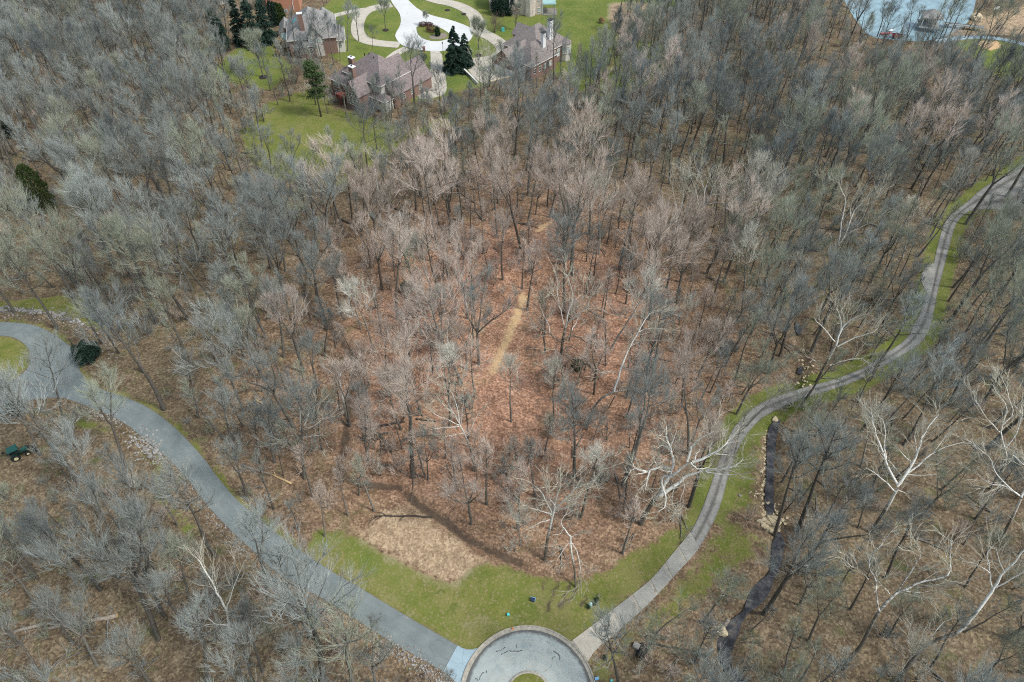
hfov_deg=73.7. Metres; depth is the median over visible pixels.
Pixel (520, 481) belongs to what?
bare tree
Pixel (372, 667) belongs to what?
bare tree
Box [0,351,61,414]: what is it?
drive arm
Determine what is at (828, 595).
bare tree
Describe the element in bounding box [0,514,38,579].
bare tree
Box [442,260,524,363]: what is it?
bare tree
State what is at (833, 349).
sycamore tree
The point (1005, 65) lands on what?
bare tree
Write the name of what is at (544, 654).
turning circle
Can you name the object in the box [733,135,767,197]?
bare tree
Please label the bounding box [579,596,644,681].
bare tree
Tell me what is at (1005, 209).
bare tree
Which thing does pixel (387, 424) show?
fallen log
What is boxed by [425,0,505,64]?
side drive
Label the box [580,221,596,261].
bare tree
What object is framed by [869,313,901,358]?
bare tree
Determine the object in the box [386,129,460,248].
bare tree
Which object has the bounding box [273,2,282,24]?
arborvitae
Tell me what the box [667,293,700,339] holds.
bare tree
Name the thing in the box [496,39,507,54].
bare tree
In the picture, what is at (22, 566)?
bare tree
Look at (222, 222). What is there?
bare tree
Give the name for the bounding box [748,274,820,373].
bare tree
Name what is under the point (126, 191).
bare tree
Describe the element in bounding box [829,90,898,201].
bare tree
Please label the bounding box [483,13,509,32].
deciduous shrub
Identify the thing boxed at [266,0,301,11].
orange brick house
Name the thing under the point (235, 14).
spruce tree
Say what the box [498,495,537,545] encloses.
bare tree
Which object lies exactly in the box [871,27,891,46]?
bare tree
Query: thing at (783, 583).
bare tree
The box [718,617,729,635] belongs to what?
boulder
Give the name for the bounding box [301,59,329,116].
pine tree
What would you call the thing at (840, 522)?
bare tree
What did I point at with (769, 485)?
creek
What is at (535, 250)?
bare tree
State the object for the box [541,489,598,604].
sycamore tree
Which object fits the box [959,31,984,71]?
bare tree
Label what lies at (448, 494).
bare tree
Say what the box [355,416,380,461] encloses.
bare tree
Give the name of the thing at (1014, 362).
bare tree
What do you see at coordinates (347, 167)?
bare tree
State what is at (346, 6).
bare tree
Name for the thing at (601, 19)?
grass clump
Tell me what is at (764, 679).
bare tree
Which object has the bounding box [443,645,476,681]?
concrete apron
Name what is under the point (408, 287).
bare tree
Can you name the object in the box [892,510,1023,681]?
sycamore tree
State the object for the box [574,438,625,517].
bare tree
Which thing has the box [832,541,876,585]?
bare tree
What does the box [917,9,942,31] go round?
lake pavilion
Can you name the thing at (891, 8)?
bare tree
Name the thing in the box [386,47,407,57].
entry walk
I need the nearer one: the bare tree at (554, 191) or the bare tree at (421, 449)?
the bare tree at (421, 449)
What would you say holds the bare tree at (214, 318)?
on the ground at (452, 574)
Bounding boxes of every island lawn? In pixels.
[416,26,448,40]
[512,673,543,681]
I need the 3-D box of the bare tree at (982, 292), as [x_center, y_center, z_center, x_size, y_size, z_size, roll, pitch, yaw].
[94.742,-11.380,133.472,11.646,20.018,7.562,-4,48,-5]
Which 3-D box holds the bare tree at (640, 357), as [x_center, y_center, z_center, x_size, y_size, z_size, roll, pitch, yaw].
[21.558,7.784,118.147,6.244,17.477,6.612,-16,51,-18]
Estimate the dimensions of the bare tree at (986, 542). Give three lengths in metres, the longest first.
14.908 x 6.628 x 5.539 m
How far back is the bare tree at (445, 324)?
125.61 m
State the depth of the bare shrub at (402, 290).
144.92 m
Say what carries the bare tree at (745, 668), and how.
on the ground at (452, 574)
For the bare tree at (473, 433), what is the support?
on the ground at (452, 574)
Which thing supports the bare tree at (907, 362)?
on the ground at (452, 574)
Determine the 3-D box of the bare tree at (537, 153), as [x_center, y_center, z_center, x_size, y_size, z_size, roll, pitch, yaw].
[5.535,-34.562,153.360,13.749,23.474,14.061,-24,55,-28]
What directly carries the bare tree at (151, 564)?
on the ground at (452, 574)
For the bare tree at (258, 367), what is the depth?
105.51 m
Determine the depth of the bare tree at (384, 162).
159.56 m
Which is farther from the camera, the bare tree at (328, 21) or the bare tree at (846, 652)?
the bare tree at (328, 21)
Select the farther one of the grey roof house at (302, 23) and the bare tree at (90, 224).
the grey roof house at (302, 23)
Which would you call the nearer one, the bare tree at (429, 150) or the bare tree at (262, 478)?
the bare tree at (262, 478)
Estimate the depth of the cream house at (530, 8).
244.90 m
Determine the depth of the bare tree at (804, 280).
121.89 m
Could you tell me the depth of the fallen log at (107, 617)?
98.48 m
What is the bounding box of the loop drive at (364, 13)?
[351,3,399,47]
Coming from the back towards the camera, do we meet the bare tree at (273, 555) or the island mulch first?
the island mulch
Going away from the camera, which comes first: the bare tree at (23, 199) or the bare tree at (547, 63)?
the bare tree at (23, 199)
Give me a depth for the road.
239.41 m
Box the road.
[391,0,472,50]
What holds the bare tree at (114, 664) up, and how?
on the ground at (452, 574)
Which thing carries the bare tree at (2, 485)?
on the ground at (452, 574)
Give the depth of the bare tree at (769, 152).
164.65 m
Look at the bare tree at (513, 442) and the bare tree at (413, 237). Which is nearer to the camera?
the bare tree at (513, 442)
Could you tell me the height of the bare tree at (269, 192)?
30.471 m
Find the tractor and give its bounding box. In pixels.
[1,444,36,461]
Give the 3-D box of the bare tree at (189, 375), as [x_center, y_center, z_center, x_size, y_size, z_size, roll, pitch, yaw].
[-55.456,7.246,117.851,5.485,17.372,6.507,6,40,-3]
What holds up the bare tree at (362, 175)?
on the ground at (452, 574)
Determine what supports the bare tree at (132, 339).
on the ground at (452, 574)
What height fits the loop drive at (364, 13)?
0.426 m
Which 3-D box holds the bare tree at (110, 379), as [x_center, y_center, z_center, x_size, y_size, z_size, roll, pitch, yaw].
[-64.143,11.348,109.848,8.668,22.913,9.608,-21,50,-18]
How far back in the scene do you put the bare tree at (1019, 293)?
115.05 m
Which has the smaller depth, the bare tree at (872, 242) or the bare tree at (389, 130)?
the bare tree at (872, 242)
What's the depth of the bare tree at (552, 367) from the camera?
115.02 m
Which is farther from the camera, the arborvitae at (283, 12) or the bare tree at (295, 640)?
the arborvitae at (283, 12)
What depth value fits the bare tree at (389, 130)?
165.48 m
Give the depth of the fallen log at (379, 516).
110.08 m
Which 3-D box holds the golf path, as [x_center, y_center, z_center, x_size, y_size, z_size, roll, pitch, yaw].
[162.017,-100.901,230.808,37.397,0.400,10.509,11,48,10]
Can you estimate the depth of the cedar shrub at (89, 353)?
131.20 m
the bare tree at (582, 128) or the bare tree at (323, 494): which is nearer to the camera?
the bare tree at (323, 494)
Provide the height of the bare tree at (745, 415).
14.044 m
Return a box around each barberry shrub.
[418,21,427,26]
[426,24,439,32]
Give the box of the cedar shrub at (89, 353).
[70,339,101,365]
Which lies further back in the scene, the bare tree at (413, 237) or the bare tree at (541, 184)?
the bare tree at (541, 184)
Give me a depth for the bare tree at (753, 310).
126.07 m
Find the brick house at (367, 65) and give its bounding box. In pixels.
[328,52,432,110]
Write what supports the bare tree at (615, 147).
on the ground at (452, 574)
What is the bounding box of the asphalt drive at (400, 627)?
[0,322,456,670]
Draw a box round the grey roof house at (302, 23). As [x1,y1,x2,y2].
[279,6,345,58]
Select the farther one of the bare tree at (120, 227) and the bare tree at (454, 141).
the bare tree at (454, 141)
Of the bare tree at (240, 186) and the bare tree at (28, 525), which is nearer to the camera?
the bare tree at (28, 525)
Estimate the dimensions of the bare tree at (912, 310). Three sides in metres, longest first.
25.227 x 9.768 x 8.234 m
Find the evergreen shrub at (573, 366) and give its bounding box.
[570,357,583,371]
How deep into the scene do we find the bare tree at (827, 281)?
130.19 m
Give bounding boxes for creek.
[717,532,784,681]
[765,419,780,514]
[795,322,801,334]
[797,367,802,374]
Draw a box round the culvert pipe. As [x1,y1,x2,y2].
[632,641,646,655]
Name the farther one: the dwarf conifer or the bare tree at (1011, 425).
the dwarf conifer
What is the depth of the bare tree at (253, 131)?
176.50 m
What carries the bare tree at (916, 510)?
on the ground at (452, 574)
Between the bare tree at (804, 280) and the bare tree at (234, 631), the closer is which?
the bare tree at (234, 631)
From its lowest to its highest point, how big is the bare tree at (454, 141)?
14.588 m
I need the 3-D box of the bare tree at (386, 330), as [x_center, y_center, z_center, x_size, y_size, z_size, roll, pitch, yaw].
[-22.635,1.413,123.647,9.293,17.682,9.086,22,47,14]
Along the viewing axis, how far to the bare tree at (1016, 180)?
166.66 m
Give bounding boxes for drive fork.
[971,182,1023,215]
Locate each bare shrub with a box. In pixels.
[6,400,25,415]
[400,280,413,293]
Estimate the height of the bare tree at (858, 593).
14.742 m
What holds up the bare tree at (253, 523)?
on the ground at (452, 574)
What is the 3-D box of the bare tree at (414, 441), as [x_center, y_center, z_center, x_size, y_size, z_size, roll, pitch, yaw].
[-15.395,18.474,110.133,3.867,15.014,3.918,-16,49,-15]
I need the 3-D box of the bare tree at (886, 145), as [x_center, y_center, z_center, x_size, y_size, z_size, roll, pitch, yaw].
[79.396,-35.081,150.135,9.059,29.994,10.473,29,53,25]
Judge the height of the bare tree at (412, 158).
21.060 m
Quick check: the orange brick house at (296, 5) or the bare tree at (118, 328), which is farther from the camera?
the orange brick house at (296, 5)
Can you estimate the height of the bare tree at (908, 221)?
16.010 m
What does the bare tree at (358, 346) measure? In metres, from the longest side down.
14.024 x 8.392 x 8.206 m
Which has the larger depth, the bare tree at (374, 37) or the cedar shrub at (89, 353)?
the bare tree at (374, 37)
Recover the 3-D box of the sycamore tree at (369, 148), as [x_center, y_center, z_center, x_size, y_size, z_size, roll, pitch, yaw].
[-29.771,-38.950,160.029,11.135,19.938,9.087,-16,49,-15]
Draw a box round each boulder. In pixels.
[152,448,158,453]
[714,624,727,636]
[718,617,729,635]
[765,514,776,526]
[970,12,982,20]
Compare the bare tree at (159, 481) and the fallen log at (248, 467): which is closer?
the bare tree at (159, 481)
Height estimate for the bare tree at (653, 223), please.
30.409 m
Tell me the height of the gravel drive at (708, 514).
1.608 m
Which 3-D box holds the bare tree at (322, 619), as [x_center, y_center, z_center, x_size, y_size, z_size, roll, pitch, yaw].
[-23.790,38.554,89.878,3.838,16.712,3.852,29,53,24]
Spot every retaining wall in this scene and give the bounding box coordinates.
[464,69,478,84]
[486,76,511,85]
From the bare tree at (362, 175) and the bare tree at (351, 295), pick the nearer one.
the bare tree at (351, 295)
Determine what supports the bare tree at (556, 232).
on the ground at (452, 574)
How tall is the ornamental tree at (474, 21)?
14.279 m
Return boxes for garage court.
[468,63,506,82]
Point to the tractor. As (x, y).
(14, 453)
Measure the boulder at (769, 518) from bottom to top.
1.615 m
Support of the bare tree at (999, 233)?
on the ground at (452, 574)
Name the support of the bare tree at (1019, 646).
on the ground at (452, 574)
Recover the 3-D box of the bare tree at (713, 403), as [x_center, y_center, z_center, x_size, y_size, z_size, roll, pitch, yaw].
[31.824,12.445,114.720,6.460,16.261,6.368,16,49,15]
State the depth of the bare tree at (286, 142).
168.02 m
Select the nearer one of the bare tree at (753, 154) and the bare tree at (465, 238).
the bare tree at (465, 238)
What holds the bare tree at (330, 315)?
on the ground at (452, 574)
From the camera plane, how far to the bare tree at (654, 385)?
97.99 m
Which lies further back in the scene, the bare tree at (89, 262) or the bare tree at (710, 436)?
the bare tree at (89, 262)
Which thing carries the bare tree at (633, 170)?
on the ground at (452, 574)
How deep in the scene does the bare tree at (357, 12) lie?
224.18 m
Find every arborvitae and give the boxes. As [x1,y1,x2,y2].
[205,5,219,35]
[211,17,231,52]
[267,0,277,26]
[270,1,279,25]
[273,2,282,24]
[276,3,285,20]
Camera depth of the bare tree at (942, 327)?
124.74 m
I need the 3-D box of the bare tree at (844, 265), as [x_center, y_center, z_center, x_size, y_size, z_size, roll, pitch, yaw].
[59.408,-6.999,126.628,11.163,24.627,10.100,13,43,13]
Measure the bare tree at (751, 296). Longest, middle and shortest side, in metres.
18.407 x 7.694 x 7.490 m
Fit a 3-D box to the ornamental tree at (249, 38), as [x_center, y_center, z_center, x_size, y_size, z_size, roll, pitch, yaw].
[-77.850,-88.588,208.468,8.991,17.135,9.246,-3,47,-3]
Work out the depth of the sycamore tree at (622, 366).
116.31 m
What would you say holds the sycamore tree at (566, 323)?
on the ground at (452, 574)
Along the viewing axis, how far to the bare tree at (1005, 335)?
129.57 m
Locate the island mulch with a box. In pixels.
[429,33,446,38]
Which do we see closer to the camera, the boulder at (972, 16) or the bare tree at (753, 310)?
the bare tree at (753, 310)
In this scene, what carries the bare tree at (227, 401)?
on the ground at (452, 574)
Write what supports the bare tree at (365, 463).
on the ground at (452, 574)
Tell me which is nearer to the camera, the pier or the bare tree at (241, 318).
the bare tree at (241, 318)
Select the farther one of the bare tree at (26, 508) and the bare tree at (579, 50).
the bare tree at (579, 50)
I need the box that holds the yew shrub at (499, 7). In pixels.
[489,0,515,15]
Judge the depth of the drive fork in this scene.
169.25 m
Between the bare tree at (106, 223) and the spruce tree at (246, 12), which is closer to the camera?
the bare tree at (106, 223)
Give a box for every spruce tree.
[228,0,247,48]
[239,0,269,51]
[254,0,277,45]
[441,26,468,75]
[458,33,474,69]
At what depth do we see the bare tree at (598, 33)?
217.19 m
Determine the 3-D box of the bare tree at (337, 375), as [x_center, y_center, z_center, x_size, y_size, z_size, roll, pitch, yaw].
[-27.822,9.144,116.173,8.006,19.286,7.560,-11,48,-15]
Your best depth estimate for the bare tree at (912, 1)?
224.86 m
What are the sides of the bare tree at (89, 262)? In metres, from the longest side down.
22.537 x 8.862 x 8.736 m
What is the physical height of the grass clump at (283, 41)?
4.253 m
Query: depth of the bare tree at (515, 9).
232.19 m
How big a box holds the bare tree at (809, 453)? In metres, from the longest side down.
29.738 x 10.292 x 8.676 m
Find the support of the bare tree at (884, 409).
on the ground at (452, 574)
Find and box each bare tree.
[0,175,73,293]
[0,222,59,329]
[0,373,41,455]
[0,481,22,522]
[0,506,32,578]
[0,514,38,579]
[0,520,46,604]
[4,494,102,591]
[18,505,64,567]
[27,432,71,489]
[27,580,75,645]
[28,568,98,666]
[44,411,101,519]
[50,156,130,276]
[50,475,168,617]
[68,226,112,313]
[73,176,152,300]
[73,360,130,466]
[88,206,158,321]
[90,616,151,681]
[100,209,188,319]
[104,314,141,372]
[105,173,179,276]
[114,509,155,569]
[122,319,142,372]
[127,195,212,302]
[140,447,218,557]
[165,294,252,411]
[169,343,202,418]
[171,584,230,681]
[186,11,199,48]
[191,565,234,626]
[192,293,262,378]
[197,193,252,305]
[201,307,294,428]
[201,379,243,459]
[212,432,248,500]
[216,615,266,681]
[219,590,275,672]
[222,397,277,463]
[227,488,286,598]
[232,173,248,216]
[238,164,332,285]
[242,119,260,161]
[243,447,274,509]
[247,203,299,304]
[251,394,285,462]
[253,530,308,625]
[255,274,294,358]
[255,282,311,372]
[256,122,274,167]
[268,640,337,681]
[273,626,326,681]
[276,593,313,639]
[277,127,302,177]
[281,152,348,253]
[289,186,324,241]
[294,39,305,66]
[294,131,350,233]
[295,7,329,58]
[295,326,324,394]
[307,479,339,536]
[310,304,337,357]
[316,604,341,650]
[318,10,337,64]
[322,355,363,426]
[331,15,349,60]
[334,131,367,199]
[334,271,370,329]
[335,611,399,681]
[336,158,360,223]
[338,0,356,50]
[341,447,374,495]
[344,333,385,385]
[345,166,376,220]
[348,4,360,40]
[349,391,383,456]
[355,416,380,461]
[358,313,406,377]
[365,23,377,45]
[369,206,416,319]
[369,210,410,266]
[371,149,391,196]
[374,117,411,170]
[374,356,396,403]
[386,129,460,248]
[391,115,410,167]
[391,126,437,210]
[392,119,405,145]
[392,271,433,333]
[395,223,445,286]
[401,212,456,284]
[402,298,414,345]
[405,140,420,196]
[405,424,440,480]
[405,428,425,477]
[427,332,480,426]
[428,280,449,342]
[435,125,465,171]
[435,447,497,525]
[439,314,462,353]
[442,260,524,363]
[444,122,474,170]
[445,304,480,368]
[449,333,497,396]
[450,222,480,274]
[451,419,496,471]
[476,197,489,253]
[486,145,527,248]
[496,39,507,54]
[497,455,531,529]
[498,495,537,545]
[504,138,561,225]
[507,436,525,468]
[511,5,518,25]
[512,232,549,310]
[519,82,560,195]
[529,174,551,214]
[537,206,585,313]
[539,60,553,88]
[539,353,577,417]
[545,157,580,217]
[546,200,590,264]
[547,77,561,111]
[554,188,571,259]
[557,92,625,214]
[573,162,626,253]
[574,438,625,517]
[575,42,581,73]
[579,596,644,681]
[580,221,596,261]
[580,327,612,394]
[592,411,605,440]
[596,27,607,57]
[596,130,630,195]
[602,167,662,270]
[609,6,628,63]
[617,197,708,319]
[618,160,640,219]
[619,341,684,486]
[619,582,711,665]
[622,412,635,447]
[623,350,655,417]
[627,196,678,296]
[639,177,662,230]
[641,216,666,258]
[644,285,688,374]
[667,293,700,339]
[676,408,743,507]
[679,644,751,681]
[686,602,730,662]
[688,378,727,440]
[697,282,721,334]
[701,564,754,623]
[705,158,780,273]
[718,204,760,282]
[718,649,760,681]
[719,289,758,348]
[730,335,799,414]
[732,300,771,350]
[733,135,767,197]
[733,406,749,458]
[738,369,796,426]
[744,634,812,681]
[745,138,768,183]
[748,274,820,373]
[755,504,848,615]
[757,135,777,178]
[763,420,834,536]
[767,247,823,332]
[778,267,825,356]
[786,179,827,248]
[793,552,846,605]
[797,475,894,566]
[799,347,847,406]
[799,574,848,640]
[800,633,824,681]
[804,159,856,242]
[809,242,874,353]
[811,640,858,681]
[816,231,874,321]
[819,458,875,518]
[820,1,843,50]
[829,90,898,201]
[832,224,888,312]
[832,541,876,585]
[832,643,859,681]
[838,123,903,230]
[844,388,898,466]
[845,0,862,28]
[849,554,887,610]
[853,482,879,528]
[857,349,889,402]
[860,3,870,33]
[860,340,934,432]
[868,652,903,681]
[869,285,942,380]
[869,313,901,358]
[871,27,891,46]
[877,0,893,35]
[877,489,936,578]
[880,0,910,41]
[882,618,952,681]
[885,193,940,257]
[887,584,924,638]
[897,333,977,445]
[905,0,922,41]
[907,273,927,307]
[911,317,959,366]
[928,178,962,211]
[929,12,939,28]
[930,594,979,667]
[936,255,1023,383]
[947,209,1023,322]
[947,312,998,405]
[952,192,1023,287]
[953,296,997,344]
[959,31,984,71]
[963,488,1004,544]
[963,525,1017,587]
[964,108,1023,224]
[965,242,1023,313]
[969,215,1015,270]
[974,447,1023,519]
[978,624,1023,680]
[981,291,1023,405]
[983,247,1023,336]
[985,230,1023,345]
[985,365,1023,449]
[993,668,1023,681]
[994,42,1020,85]
[1000,189,1023,243]
[1005,126,1023,196]
[1006,625,1023,639]
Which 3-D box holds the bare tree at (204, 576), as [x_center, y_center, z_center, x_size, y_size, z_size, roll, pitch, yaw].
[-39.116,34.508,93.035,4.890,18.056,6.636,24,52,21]
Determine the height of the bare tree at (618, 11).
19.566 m
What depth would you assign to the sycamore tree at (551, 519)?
95.67 m
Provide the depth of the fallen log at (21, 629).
97.57 m
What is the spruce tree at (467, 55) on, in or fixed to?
on the ground at (452, 574)
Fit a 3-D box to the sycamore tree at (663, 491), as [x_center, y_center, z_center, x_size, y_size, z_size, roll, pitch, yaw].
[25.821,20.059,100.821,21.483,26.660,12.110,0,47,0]
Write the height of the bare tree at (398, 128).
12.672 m
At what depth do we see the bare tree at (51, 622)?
90.17 m
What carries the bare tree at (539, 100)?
on the ground at (452, 574)
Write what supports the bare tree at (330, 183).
on the ground at (452, 574)
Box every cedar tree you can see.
[0,113,14,138]
[14,163,57,213]
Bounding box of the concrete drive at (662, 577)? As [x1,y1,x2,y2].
[571,532,698,661]
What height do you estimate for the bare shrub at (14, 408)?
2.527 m
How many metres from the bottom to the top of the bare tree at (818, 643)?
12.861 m
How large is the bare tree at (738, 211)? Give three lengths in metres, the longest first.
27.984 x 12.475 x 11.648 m
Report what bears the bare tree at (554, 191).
on the ground at (452, 574)
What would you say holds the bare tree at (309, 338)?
on the ground at (452, 574)
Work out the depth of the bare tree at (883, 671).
88.40 m
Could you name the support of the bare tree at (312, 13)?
on the ground at (452, 574)
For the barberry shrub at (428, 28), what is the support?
on the island lawn at (422, 32)
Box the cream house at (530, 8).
[489,0,556,16]
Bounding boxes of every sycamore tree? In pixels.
[177,534,272,681]
[269,377,342,479]
[317,346,367,426]
[358,142,404,214]
[415,365,491,471]
[466,36,529,86]
[506,248,618,392]
[514,451,601,561]
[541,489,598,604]
[586,298,684,429]
[621,403,766,527]
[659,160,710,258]
[671,151,746,233]
[794,288,897,382]
[822,512,985,670]
[827,167,907,268]
[850,389,996,534]
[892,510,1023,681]
[951,424,1023,539]
[956,357,1023,489]
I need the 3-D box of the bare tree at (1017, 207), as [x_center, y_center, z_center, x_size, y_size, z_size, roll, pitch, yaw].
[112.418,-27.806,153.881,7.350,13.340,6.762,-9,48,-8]
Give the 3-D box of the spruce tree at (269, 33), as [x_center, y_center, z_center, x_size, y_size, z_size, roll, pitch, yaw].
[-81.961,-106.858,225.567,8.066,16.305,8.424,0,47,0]
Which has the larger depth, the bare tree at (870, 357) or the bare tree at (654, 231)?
the bare tree at (654, 231)
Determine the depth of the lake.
246.34 m
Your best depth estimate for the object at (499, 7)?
243.80 m
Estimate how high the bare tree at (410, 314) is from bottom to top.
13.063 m
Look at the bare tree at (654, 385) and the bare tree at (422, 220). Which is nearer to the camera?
the bare tree at (654, 385)
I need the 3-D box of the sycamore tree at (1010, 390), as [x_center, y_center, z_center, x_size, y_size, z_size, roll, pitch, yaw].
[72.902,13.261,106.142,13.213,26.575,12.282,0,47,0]
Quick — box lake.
[844,0,975,40]
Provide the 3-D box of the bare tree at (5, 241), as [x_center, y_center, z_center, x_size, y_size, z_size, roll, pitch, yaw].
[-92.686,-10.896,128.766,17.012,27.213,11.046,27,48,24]
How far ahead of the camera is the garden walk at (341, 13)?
246.93 m
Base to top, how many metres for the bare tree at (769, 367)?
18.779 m
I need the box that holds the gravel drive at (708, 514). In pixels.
[691,165,1023,546]
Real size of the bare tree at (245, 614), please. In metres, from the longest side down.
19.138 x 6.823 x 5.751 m
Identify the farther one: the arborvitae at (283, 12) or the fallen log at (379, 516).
the arborvitae at (283, 12)
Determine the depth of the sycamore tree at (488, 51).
192.28 m
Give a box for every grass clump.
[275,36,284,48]
[598,17,604,22]
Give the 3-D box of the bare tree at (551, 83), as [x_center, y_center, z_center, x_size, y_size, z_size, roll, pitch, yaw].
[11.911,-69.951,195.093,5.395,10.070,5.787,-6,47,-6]
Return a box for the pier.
[943,22,983,30]
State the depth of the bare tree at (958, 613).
88.16 m
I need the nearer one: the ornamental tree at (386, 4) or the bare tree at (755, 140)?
the bare tree at (755, 140)
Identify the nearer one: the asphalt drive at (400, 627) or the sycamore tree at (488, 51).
the asphalt drive at (400, 627)
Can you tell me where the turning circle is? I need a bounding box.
[461,625,594,681]
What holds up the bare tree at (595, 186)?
on the ground at (452, 574)
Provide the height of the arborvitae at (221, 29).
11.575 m
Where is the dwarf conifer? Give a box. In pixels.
[435,26,440,36]
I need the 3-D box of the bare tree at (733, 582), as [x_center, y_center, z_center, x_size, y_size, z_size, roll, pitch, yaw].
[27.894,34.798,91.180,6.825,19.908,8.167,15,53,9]
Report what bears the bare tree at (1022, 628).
on the ground at (452, 574)
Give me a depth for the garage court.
215.71 m
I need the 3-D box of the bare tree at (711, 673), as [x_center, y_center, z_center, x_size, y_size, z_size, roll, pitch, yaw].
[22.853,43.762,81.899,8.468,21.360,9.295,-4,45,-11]
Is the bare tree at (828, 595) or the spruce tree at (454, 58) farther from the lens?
the spruce tree at (454, 58)
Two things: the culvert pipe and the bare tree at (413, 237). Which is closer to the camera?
the culvert pipe
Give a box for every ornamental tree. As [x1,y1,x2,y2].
[239,24,267,78]
[374,0,391,31]
[422,10,428,22]
[468,13,488,56]
[511,2,521,23]
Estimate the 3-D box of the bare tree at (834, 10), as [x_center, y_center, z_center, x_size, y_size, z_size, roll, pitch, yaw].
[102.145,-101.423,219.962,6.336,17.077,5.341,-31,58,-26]
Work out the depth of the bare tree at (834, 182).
146.66 m
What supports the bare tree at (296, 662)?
on the ground at (452, 574)
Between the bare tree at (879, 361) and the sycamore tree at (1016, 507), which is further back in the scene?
the bare tree at (879, 361)
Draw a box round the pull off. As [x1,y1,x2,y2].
[921,264,933,291]
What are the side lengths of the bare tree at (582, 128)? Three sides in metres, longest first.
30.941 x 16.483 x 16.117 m
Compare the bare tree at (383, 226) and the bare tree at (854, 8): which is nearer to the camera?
the bare tree at (383, 226)
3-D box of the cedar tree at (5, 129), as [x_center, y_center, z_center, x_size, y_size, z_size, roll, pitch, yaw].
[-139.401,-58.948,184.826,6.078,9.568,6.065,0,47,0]
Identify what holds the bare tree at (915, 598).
on the ground at (452, 574)
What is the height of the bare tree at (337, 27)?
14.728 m
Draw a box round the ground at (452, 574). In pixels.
[0,0,1023,681]
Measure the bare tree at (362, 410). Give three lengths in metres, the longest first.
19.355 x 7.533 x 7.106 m
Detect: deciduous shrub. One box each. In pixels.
[277,73,288,88]
[285,63,299,82]
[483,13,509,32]
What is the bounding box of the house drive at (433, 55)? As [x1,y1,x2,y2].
[418,51,446,98]
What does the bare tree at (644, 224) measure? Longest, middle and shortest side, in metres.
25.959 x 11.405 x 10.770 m
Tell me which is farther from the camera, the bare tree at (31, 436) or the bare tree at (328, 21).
the bare tree at (328, 21)
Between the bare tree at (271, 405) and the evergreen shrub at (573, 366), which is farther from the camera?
the evergreen shrub at (573, 366)
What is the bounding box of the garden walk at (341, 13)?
[334,8,363,16]
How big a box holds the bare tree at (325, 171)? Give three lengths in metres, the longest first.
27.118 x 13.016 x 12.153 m
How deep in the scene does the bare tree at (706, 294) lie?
130.40 m
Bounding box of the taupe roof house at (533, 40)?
[491,18,571,79]
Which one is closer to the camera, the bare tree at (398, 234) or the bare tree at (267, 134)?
the bare tree at (398, 234)
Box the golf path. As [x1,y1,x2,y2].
[936,35,1023,44]
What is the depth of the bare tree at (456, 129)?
168.80 m
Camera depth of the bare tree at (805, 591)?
92.85 m
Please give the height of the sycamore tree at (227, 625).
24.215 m
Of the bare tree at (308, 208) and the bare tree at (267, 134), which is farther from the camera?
the bare tree at (267, 134)
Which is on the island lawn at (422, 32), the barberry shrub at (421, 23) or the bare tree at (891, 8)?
the barberry shrub at (421, 23)
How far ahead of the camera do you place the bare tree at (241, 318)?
116.59 m
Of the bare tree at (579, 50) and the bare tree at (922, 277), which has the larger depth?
the bare tree at (579, 50)
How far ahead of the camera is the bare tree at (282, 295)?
119.07 m
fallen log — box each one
[0,622,43,637]
[43,613,117,629]
[241,463,270,474]
[271,470,291,483]
[364,418,404,428]
[368,512,431,524]
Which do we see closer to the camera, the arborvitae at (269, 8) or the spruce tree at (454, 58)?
the spruce tree at (454, 58)

